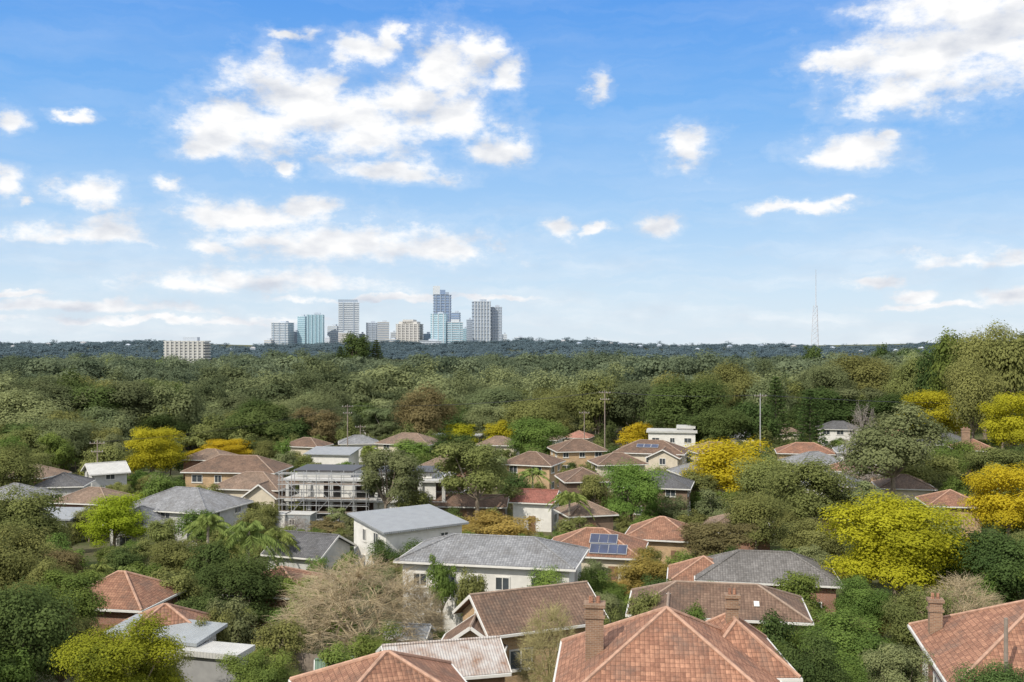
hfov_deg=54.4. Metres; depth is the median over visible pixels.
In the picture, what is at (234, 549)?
palm tree
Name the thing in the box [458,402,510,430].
forest tree
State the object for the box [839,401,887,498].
bare tree
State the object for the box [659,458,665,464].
window
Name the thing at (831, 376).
tree
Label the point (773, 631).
shrub
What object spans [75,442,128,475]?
garden tree
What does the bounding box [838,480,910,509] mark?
tree
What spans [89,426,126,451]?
garden tree
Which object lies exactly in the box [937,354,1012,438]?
tree
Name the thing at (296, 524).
bare tree
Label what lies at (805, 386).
forest tree
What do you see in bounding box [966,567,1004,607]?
garden tree
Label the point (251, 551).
shrub
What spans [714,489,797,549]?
tree
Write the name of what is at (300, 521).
door
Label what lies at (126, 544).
shrub
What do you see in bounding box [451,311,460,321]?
tower block
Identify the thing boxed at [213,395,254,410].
forest tree
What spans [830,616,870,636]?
garden tree
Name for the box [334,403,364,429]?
forest tree
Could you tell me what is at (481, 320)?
tower block
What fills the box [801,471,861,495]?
house
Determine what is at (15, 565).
tree
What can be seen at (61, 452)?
garden tree
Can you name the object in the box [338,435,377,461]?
house
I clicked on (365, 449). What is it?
palm tree
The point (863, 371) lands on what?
tree
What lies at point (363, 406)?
forest tree
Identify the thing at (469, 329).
tower block
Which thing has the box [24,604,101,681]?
tree
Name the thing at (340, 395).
forest tree
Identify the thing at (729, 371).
tree
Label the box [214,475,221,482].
window
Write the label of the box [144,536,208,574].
tree
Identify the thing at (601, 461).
house
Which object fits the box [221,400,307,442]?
tree
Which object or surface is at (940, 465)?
tree
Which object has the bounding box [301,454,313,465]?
garden tree
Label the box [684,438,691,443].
window
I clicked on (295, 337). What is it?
tower block
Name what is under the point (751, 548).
door
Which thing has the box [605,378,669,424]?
forest tree
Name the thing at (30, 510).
tree
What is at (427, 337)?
tower block
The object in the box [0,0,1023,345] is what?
sky
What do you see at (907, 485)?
house
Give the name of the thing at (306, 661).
fence
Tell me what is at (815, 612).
shrub
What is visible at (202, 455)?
house
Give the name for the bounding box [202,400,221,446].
forest tree
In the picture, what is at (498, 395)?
forest tree
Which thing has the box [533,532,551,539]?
shrub
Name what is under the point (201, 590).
shrub
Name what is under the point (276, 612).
shrub
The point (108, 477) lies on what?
window
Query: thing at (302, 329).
tower block
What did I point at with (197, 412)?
forest tree
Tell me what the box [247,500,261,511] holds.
garden tree
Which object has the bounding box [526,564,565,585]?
shrub
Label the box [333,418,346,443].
forest tree
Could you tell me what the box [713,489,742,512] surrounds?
garden tree
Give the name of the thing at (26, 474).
tree
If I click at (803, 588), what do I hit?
tree
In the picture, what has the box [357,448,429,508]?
tree
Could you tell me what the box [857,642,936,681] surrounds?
garden tree
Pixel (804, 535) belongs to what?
tree
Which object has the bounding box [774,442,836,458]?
house
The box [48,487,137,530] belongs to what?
house
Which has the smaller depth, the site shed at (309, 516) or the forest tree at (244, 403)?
the site shed at (309, 516)
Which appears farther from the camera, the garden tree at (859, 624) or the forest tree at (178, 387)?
the forest tree at (178, 387)
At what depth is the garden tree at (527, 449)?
187.94 m
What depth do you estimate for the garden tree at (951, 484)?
146.17 m
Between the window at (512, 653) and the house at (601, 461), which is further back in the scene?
the house at (601, 461)
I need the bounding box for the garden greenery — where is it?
[81,389,1023,453]
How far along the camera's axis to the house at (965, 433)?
178.85 m
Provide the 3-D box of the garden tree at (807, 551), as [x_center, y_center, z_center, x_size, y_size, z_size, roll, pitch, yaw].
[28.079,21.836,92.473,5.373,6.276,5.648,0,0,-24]
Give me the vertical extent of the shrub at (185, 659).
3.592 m
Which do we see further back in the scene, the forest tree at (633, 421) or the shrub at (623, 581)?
the forest tree at (633, 421)
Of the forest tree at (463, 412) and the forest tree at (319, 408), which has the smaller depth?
the forest tree at (319, 408)
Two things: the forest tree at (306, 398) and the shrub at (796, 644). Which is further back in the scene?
the forest tree at (306, 398)
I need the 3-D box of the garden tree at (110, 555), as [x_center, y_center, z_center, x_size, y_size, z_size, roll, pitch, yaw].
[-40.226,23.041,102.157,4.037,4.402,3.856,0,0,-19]
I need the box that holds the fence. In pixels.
[281,651,319,673]
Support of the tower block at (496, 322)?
on the ground
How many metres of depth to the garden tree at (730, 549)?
101.98 m
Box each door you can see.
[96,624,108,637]
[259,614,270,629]
[299,518,304,529]
[460,510,466,520]
[529,516,535,530]
[608,566,617,581]
[671,550,679,563]
[750,543,758,549]
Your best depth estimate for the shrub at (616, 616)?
57.91 m
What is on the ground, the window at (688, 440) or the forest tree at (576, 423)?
the forest tree at (576, 423)
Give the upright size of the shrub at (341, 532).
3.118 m
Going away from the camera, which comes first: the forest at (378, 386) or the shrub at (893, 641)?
the shrub at (893, 641)
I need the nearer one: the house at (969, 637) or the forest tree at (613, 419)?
the house at (969, 637)
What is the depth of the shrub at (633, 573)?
93.40 m
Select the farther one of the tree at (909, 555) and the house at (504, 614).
the tree at (909, 555)
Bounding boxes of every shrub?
[47,609,191,681]
[93,545,118,570]
[123,539,145,557]
[124,649,194,681]
[127,474,136,485]
[127,561,163,579]
[129,471,147,492]
[134,474,155,495]
[135,469,157,476]
[184,585,214,609]
[195,604,235,641]
[203,530,232,546]
[206,594,259,643]
[209,603,258,635]
[215,644,294,681]
[229,542,256,564]
[252,657,302,681]
[265,606,318,650]
[267,524,302,531]
[278,573,332,626]
[288,502,307,510]
[294,450,302,458]
[313,596,341,636]
[320,527,350,539]
[330,602,359,639]
[340,621,406,657]
[362,537,422,575]
[381,558,402,598]
[424,451,445,458]
[462,508,542,535]
[493,492,511,512]
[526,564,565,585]
[527,482,546,488]
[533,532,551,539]
[553,516,596,534]
[578,566,626,622]
[594,579,629,595]
[604,607,623,624]
[607,578,639,597]
[610,546,669,591]
[613,514,631,533]
[619,593,629,617]
[629,514,654,526]
[657,494,691,520]
[677,515,692,523]
[686,552,699,557]
[690,491,703,511]
[754,624,809,652]
[759,608,801,648]
[766,446,776,456]
[772,640,790,652]
[810,609,838,630]
[832,654,871,681]
[833,438,844,445]
[846,665,917,681]
[869,613,896,637]
[877,637,919,655]
[942,586,978,612]
[982,436,1004,447]
[992,521,1023,536]
[1000,582,1023,603]
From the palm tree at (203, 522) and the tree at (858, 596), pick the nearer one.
the tree at (858, 596)
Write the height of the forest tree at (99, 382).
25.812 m
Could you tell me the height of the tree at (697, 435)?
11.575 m
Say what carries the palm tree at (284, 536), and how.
on the ground
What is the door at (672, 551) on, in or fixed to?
in the house at (660, 533)
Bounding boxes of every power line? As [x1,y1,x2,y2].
[98,406,348,441]
[419,392,598,405]
[608,392,753,395]
[763,395,955,403]
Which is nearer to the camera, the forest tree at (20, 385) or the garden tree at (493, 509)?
the garden tree at (493, 509)
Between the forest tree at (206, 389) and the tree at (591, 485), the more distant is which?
the forest tree at (206, 389)
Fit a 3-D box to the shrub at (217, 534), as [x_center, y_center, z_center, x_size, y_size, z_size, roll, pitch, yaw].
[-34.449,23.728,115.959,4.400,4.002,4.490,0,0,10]
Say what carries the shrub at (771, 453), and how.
on the ground
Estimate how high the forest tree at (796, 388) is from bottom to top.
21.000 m
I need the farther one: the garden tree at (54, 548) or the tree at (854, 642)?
the garden tree at (54, 548)
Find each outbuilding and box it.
[107,614,227,675]
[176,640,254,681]
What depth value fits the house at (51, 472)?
165.09 m
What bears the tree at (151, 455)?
on the ground
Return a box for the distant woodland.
[0,337,999,360]
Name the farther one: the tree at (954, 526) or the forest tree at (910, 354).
the forest tree at (910, 354)
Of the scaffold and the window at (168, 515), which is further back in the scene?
the scaffold
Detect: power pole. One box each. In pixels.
[89,440,104,461]
[342,404,352,446]
[599,390,608,447]
[760,393,762,446]
[1004,618,1007,670]
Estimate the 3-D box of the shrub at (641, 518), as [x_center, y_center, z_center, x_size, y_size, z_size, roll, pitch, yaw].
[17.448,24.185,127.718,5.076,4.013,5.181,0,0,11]
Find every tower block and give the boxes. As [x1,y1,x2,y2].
[163,337,210,362]
[264,338,273,344]
[271,321,293,345]
[294,330,297,344]
[297,315,306,344]
[307,313,323,343]
[325,336,330,344]
[327,324,338,344]
[338,299,358,337]
[338,331,351,344]
[366,321,377,341]
[377,320,388,341]
[386,338,398,341]
[390,331,395,338]
[395,320,423,342]
[419,339,441,345]
[423,332,430,340]
[430,312,447,343]
[433,286,451,321]
[447,319,462,343]
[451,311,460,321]
[463,327,466,340]
[466,318,471,341]
[471,299,490,341]
[491,305,501,340]
[502,333,506,341]
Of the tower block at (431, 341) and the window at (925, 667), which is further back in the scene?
the tower block at (431, 341)
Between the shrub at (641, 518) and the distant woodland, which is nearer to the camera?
the shrub at (641, 518)
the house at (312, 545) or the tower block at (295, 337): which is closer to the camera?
the house at (312, 545)
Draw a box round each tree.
[0,387,80,431]
[0,420,40,437]
[0,426,45,452]
[0,434,34,457]
[0,441,52,486]
[0,483,69,549]
[0,519,58,600]
[0,575,83,681]
[0,645,38,681]
[1,377,57,406]
[3,556,77,600]
[4,382,79,413]
[10,377,52,387]
[17,373,64,391]
[17,415,48,430]
[22,445,59,467]
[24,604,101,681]
[29,416,99,464]
[34,567,110,626]
[35,431,80,470]
[36,542,61,551]
[40,519,74,547]
[41,409,101,466]
[41,547,90,578]
[42,429,83,469]
[45,532,84,556]
[52,437,75,464]
[53,366,93,392]
[57,379,167,428]
[62,522,86,550]
[62,548,92,588]
[63,382,141,427]
[64,374,124,388]
[70,447,86,471]
[71,504,102,541]
[73,491,154,549]
[75,410,89,456]
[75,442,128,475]
[82,406,131,427]
[88,411,137,451]
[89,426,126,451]
[89,564,113,577]
[93,431,131,458]
[99,545,131,573]
[102,544,149,573]
[107,481,123,490]
[112,482,135,494]
[118,449,140,480]
[118,566,138,573]
[121,425,194,473]
[128,536,161,563]
[130,435,170,472]
[132,404,188,435]
[134,414,194,438]
[134,471,186,500]
[134,475,149,495]
[142,377,191,392]
[143,378,191,393]
[144,378,207,429]
[144,517,181,544]
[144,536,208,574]
[147,566,202,605]
[153,381,188,407]
[160,445,182,474]
[173,475,184,486]
[173,509,219,544]
[174,592,219,612]
[181,514,233,545]
[182,539,234,595]
[183,393,205,449]
[185,448,203,454]
[186,418,202,451]
[192,413,227,447]
[192,551,299,626]
[195,484,223,492]
[197,383,229,408]
[198,406,238,417]
[201,438,255,454]
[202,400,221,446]
[209,536,245,599]
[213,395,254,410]
[216,520,286,563]
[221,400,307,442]
[222,410,237,418]
[224,396,282,454]
[231,510,273,543]
[244,504,282,533]
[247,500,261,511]
[250,617,309,668]
[252,439,281,458]
[253,528,299,565]
[253,545,266,558]
[256,547,452,656]
[262,501,280,522]
[266,387,340,415]
[270,416,312,441]
[270,450,298,473]
[272,436,292,455]
[273,401,299,422]
[279,516,311,530]
[288,398,353,427]
[288,406,345,446]
[290,413,346,433]
[292,455,311,471]
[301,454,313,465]
[305,384,354,410]
[305,555,329,573]
[306,516,344,532]
[316,641,357,666]
[325,505,347,522]
[328,550,366,606]
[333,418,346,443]
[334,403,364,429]
[336,346,344,358]
[340,330,373,362]
[340,516,353,536]
[348,400,380,435]
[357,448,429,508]
[357,564,400,616]
[359,407,404,431]
[359,445,377,457]
[361,411,401,431]
[369,425,394,439]
[371,340,382,359]
[388,386,414,421]
[388,438,434,456]
[389,381,460,434]
[394,489,437,506]
[399,584,446,632]
[414,452,432,464]
[424,553,457,630]
[430,432,476,451]
[430,438,524,522]
[432,415,471,432]
[434,398,468,418]
[440,422,482,442]
[446,506,462,517]
[453,409,478,432]
[454,566,488,619]
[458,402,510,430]
[460,383,528,412]
[477,419,504,437]
[480,419,518,440]
[485,507,503,523]
[486,448,509,490]
[499,392,570,430]
[499,470,530,509]
[502,449,516,458]
[503,414,571,454]
[505,385,541,400]
[513,595,580,681]
[514,395,539,408]
[517,467,551,488]
[521,384,580,421]
[523,446,543,452]
[545,490,594,519]
[554,415,574,432]
[555,466,574,484]
[565,411,585,433]
[565,462,577,468]
[572,375,620,433]
[573,381,607,439]
[577,473,612,503]
[578,398,630,432]
[578,463,595,471]
[581,557,612,579]
[595,590,626,618]
[596,438,610,452]
[596,457,672,521]
[601,445,620,455]
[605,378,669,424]
[615,421,653,445]
[623,412,637,426]
[624,586,662,618]
[636,374,736,430]
[638,546,665,561]
[639,502,665,517]
[640,574,672,586]
[649,370,686,388]
[663,549,691,578]
[672,413,708,441]
[675,520,759,556]
[676,436,773,494]
[680,468,721,502]
[682,599,708,620]
[683,368,736,410]
[685,508,712,523]
[686,404,752,441]
[686,453,693,462]
[695,487,734,516]
[711,357,764,409]
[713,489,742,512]
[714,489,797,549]
[723,544,745,551]
[727,452,801,502]
[731,397,785,442]
[739,367,798,444]
[747,446,773,463]
[750,453,862,526]
[760,376,805,407]
[762,376,793,443]
[771,371,792,383]
[771,570,833,621]
[773,509,801,549]
[773,547,803,553]
[775,626,857,681]
[776,516,848,560]
[777,398,799,415]
[779,522,795,550]
[780,643,806,669]
[781,407,816,438]
[783,375,823,395]
[787,385,871,430]
[790,606,895,670]
[791,389,828,446]
[793,366,819,393]
[795,544,835,572]
[799,597,814,631]
[800,358,859,405]
[802,344,823,360]
[816,487,977,613]
[822,349,900,427]
[826,388,865,401]
[827,386,887,420]
[829,574,891,626]
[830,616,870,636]
[831,400,954,494]
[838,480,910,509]
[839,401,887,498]
[841,508,895,587]
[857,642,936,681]
[860,390,913,422]
[872,342,891,359]
[879,353,932,399]
[880,582,957,648]
[881,451,966,485]
[895,348,920,356]
[896,389,970,436]
[899,349,915,371]
[900,585,957,613]
[909,500,925,510]
[911,344,959,418]
[915,569,1004,615]
[918,502,970,540]
[924,326,980,433]
[925,473,949,492]
[926,438,982,476]
[928,534,982,587]
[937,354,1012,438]
[939,474,972,495]
[943,653,1023,681]
[945,318,1016,438]
[946,522,1023,604]
[957,461,1023,535]
[959,445,1023,481]
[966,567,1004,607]
[976,391,1023,449]
[977,329,1023,395]
[1006,528,1023,539]
[1009,442,1023,466]
[1012,531,1023,595]
[1014,531,1023,541]
[1015,545,1023,598]
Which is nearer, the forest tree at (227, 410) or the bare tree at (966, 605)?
the bare tree at (966, 605)
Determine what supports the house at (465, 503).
on the ground
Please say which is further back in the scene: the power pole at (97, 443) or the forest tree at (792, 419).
the forest tree at (792, 419)
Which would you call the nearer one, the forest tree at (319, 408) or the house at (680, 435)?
the house at (680, 435)
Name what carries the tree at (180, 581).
on the ground
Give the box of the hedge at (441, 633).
[433,630,447,639]
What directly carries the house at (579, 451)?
on the ground
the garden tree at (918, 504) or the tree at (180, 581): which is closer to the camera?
the tree at (180, 581)
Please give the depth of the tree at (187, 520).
116.97 m
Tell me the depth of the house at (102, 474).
163.25 m
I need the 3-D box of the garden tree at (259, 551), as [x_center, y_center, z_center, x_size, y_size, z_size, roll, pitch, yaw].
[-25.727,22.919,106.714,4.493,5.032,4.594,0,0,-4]
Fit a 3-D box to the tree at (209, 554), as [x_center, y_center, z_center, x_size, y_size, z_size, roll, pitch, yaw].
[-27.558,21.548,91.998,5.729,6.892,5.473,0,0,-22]
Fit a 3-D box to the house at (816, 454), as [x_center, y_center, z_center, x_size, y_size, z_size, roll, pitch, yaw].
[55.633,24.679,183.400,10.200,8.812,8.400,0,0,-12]
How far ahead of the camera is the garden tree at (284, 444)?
207.53 m
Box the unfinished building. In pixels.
[283,464,449,521]
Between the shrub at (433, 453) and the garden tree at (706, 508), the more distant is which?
the shrub at (433, 453)
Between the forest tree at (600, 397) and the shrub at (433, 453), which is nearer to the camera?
the shrub at (433, 453)
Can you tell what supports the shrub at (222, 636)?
on the ground
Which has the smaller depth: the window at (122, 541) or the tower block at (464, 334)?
the window at (122, 541)
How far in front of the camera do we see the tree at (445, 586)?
75.24 m
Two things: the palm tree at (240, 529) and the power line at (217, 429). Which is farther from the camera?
the power line at (217, 429)
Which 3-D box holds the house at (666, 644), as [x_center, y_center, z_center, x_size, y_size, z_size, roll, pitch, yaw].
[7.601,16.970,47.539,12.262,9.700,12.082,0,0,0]
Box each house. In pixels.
[0,483,58,505]
[8,464,71,484]
[34,472,95,497]
[45,507,91,542]
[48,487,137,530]
[66,570,185,639]
[81,461,130,487]
[110,486,253,546]
[117,603,211,639]
[180,455,293,488]
[181,448,237,480]
[208,471,298,510]
[224,565,333,630]
[260,530,356,573]
[281,437,333,458]
[288,650,466,681]
[304,446,361,464]
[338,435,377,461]
[347,504,468,571]
[374,432,442,463]
[393,533,588,631]
[412,483,471,493]
[421,455,472,478]
[426,493,508,522]
[435,433,483,446]
[441,580,607,681]
[477,436,518,456]
[503,451,565,488]
[508,488,560,531]
[544,435,564,444]
[547,438,607,469]
[551,527,648,581]
[553,500,618,529]
[553,588,802,681]
[554,467,609,506]
[564,430,594,442]
[587,452,648,491]
[613,439,689,472]
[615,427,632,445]
[622,470,694,520]
[625,516,697,564]
[625,580,813,652]
[646,425,696,446]
[667,463,724,498]
[667,549,842,619]
[686,441,721,461]
[701,513,775,549]
[728,432,750,443]
[772,427,801,447]
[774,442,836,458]
[778,451,840,474]
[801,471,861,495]
[807,506,849,535]
[815,420,858,447]
[829,462,878,496]
[832,443,882,474]
[871,474,937,502]
[907,592,1023,681]
[910,433,960,449]
[915,489,981,536]
[949,427,990,479]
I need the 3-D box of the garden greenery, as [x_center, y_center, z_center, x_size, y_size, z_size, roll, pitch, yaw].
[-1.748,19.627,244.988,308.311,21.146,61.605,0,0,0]
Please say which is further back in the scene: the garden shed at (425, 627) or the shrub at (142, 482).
the shrub at (142, 482)
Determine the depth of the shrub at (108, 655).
49.93 m
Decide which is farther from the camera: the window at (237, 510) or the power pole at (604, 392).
the power pole at (604, 392)
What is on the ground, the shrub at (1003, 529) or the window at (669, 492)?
the shrub at (1003, 529)
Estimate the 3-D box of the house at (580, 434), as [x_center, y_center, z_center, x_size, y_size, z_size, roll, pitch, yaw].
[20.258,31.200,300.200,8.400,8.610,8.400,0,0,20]
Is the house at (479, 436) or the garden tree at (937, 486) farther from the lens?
the house at (479, 436)
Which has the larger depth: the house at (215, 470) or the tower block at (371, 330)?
the tower block at (371, 330)
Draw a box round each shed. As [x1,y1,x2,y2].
[275,511,291,527]
[285,511,316,530]
[314,656,353,669]
[376,635,511,681]
[384,621,435,642]
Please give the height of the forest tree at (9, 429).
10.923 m
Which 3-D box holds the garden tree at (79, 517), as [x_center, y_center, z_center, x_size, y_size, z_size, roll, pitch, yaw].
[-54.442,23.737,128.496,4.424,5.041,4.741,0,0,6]
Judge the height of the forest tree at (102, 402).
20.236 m
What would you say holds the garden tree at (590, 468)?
on the ground
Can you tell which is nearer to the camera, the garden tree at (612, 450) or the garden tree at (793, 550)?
the garden tree at (793, 550)
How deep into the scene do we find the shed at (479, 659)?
53.76 m
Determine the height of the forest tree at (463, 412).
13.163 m
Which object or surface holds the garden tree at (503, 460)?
on the ground
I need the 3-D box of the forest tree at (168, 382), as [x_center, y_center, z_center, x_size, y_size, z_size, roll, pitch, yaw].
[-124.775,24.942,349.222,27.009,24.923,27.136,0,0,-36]
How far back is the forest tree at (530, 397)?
323.36 m
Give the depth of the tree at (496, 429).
271.69 m
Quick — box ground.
[3,344,1023,681]
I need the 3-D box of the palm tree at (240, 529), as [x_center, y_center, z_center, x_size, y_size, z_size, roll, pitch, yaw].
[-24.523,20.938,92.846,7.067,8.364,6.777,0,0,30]
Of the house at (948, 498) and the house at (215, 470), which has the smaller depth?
the house at (948, 498)
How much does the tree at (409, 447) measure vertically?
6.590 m
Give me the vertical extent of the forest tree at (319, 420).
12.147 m
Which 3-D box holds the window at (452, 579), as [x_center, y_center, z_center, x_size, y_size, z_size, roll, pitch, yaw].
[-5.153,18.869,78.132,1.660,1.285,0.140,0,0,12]
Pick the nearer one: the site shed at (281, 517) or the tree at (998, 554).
the tree at (998, 554)
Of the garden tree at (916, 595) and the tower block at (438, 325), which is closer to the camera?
the garden tree at (916, 595)
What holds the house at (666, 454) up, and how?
on the ground
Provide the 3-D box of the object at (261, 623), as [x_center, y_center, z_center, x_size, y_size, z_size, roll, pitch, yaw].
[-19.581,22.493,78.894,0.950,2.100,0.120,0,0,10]
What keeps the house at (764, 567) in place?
on the ground
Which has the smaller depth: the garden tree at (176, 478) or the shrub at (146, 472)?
the garden tree at (176, 478)
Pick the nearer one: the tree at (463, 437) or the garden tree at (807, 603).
the garden tree at (807, 603)
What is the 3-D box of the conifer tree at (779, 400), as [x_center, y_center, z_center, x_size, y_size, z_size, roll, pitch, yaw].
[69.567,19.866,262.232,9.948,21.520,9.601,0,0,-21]
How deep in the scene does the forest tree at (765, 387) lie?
303.32 m
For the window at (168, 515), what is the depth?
124.39 m
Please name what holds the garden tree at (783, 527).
on the ground
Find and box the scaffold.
[278,470,369,525]
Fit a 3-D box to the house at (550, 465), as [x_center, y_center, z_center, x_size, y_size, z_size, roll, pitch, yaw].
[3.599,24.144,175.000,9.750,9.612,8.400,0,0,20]
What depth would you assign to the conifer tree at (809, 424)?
231.41 m
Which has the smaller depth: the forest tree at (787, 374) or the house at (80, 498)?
the house at (80, 498)
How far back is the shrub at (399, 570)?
94.78 m
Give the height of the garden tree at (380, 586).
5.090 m
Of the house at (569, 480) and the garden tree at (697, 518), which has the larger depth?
the house at (569, 480)
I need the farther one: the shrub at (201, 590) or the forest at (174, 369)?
the forest at (174, 369)
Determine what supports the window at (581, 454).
in the house at (579, 451)
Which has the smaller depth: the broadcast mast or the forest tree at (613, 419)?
the forest tree at (613, 419)
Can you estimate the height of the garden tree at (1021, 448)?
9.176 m
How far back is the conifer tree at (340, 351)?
668.93 m
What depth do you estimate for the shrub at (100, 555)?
107.22 m
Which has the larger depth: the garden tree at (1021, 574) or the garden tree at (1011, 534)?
the garden tree at (1011, 534)
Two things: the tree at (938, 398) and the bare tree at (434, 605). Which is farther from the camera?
the tree at (938, 398)
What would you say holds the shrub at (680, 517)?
on the ground
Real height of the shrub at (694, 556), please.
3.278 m
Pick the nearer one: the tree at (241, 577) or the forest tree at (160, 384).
the tree at (241, 577)
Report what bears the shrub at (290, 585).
on the ground
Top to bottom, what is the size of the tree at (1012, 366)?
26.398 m
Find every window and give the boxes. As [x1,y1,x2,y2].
[105,474,115,480]
[119,536,131,546]
[160,512,170,518]
[191,475,202,482]
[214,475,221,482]
[234,504,241,514]
[362,528,366,542]
[372,532,378,546]
[413,572,427,587]
[437,574,455,583]
[440,531,448,535]
[495,576,509,590]
[509,465,517,472]
[509,647,532,672]
[530,577,549,586]
[554,512,556,523]
[563,452,568,457]
[574,569,577,581]
[579,452,585,457]
[594,452,601,457]
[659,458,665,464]
[665,488,675,497]
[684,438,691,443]
[823,430,829,434]
[836,430,843,434]
[922,655,927,681]
[933,671,940,681]
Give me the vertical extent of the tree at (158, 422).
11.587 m
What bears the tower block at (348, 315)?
on the ground
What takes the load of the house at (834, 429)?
on the ground
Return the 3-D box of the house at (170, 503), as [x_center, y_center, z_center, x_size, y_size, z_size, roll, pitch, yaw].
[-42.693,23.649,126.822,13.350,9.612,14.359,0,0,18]
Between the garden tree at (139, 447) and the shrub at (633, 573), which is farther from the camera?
the garden tree at (139, 447)
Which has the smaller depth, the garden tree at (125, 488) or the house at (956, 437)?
the garden tree at (125, 488)
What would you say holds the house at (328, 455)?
on the ground
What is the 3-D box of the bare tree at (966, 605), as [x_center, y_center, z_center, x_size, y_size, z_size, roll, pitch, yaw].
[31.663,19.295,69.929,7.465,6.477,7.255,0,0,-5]
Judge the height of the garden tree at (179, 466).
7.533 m
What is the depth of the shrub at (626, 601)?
76.00 m
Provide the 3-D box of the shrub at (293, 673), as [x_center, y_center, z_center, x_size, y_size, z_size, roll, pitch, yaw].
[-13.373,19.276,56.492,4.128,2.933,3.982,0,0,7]
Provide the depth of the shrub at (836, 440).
240.20 m
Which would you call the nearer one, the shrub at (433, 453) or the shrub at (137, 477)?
the shrub at (137, 477)
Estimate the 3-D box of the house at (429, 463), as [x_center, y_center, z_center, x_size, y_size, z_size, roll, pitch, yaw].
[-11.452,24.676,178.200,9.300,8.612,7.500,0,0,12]
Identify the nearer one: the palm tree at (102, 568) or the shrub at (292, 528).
the palm tree at (102, 568)
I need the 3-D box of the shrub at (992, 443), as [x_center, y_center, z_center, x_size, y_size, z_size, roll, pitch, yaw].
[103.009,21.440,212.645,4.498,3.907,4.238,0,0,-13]
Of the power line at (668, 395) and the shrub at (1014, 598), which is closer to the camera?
the shrub at (1014, 598)
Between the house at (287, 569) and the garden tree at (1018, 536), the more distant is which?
the garden tree at (1018, 536)
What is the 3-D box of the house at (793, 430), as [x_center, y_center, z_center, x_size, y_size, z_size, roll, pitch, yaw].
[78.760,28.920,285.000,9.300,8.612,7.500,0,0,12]
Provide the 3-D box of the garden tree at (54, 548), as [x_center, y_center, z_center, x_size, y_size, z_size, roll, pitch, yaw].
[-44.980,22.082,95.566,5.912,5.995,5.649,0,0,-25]
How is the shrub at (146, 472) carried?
on the ground
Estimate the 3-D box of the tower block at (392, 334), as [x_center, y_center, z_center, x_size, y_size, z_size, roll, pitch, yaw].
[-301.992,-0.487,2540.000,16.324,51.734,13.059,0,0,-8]
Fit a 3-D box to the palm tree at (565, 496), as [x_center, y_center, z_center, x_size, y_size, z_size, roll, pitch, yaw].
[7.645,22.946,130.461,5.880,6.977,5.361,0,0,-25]
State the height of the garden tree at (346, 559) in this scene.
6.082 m
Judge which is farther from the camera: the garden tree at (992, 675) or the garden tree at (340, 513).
the garden tree at (340, 513)
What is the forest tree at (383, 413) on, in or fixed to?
on the ground
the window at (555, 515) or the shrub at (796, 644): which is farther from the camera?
the window at (555, 515)
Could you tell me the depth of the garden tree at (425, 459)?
181.48 m
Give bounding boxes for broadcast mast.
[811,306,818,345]
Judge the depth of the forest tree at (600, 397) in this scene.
333.04 m
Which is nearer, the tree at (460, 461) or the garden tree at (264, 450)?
the tree at (460, 461)
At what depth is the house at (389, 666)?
43.95 m
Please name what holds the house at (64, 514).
on the ground
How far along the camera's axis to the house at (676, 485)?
144.50 m
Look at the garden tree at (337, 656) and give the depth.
53.96 m
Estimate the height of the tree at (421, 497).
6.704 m
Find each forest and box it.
[0,346,930,388]
[0,353,904,429]
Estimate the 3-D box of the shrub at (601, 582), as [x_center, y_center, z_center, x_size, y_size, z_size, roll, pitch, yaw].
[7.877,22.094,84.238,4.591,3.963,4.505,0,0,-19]
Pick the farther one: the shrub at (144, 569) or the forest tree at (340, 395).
the forest tree at (340, 395)
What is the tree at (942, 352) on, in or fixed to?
on the ground
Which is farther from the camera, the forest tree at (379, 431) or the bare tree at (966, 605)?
the forest tree at (379, 431)
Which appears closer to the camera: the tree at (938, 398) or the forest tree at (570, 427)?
the tree at (938, 398)
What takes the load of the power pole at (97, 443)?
on the ground
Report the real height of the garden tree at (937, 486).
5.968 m
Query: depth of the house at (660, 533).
111.66 m
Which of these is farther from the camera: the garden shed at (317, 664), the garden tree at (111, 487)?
the garden tree at (111, 487)
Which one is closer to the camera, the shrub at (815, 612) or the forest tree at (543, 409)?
the shrub at (815, 612)
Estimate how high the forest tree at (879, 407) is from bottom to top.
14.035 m
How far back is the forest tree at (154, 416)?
252.77 m
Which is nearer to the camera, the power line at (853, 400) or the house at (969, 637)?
the house at (969, 637)
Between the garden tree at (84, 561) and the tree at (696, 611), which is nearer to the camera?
the tree at (696, 611)
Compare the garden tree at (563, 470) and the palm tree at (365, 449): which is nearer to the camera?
the garden tree at (563, 470)
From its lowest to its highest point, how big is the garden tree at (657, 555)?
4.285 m
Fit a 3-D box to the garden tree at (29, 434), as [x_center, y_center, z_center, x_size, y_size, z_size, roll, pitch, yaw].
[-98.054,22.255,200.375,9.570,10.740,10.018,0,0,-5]
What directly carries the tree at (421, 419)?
on the ground
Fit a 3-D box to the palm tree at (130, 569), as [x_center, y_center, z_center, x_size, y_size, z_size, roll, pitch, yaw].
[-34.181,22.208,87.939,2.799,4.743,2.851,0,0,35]
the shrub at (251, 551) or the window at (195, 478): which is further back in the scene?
the window at (195, 478)
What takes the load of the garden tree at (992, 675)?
on the ground
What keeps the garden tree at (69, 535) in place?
on the ground
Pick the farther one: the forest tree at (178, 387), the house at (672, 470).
the forest tree at (178, 387)
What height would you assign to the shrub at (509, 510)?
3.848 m
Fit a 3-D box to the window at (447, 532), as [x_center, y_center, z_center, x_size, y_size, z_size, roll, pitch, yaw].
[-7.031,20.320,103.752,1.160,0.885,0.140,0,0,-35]
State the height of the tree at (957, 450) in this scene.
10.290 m
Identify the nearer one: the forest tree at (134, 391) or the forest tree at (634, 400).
the forest tree at (134, 391)
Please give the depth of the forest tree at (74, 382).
306.40 m
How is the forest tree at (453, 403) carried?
on the ground

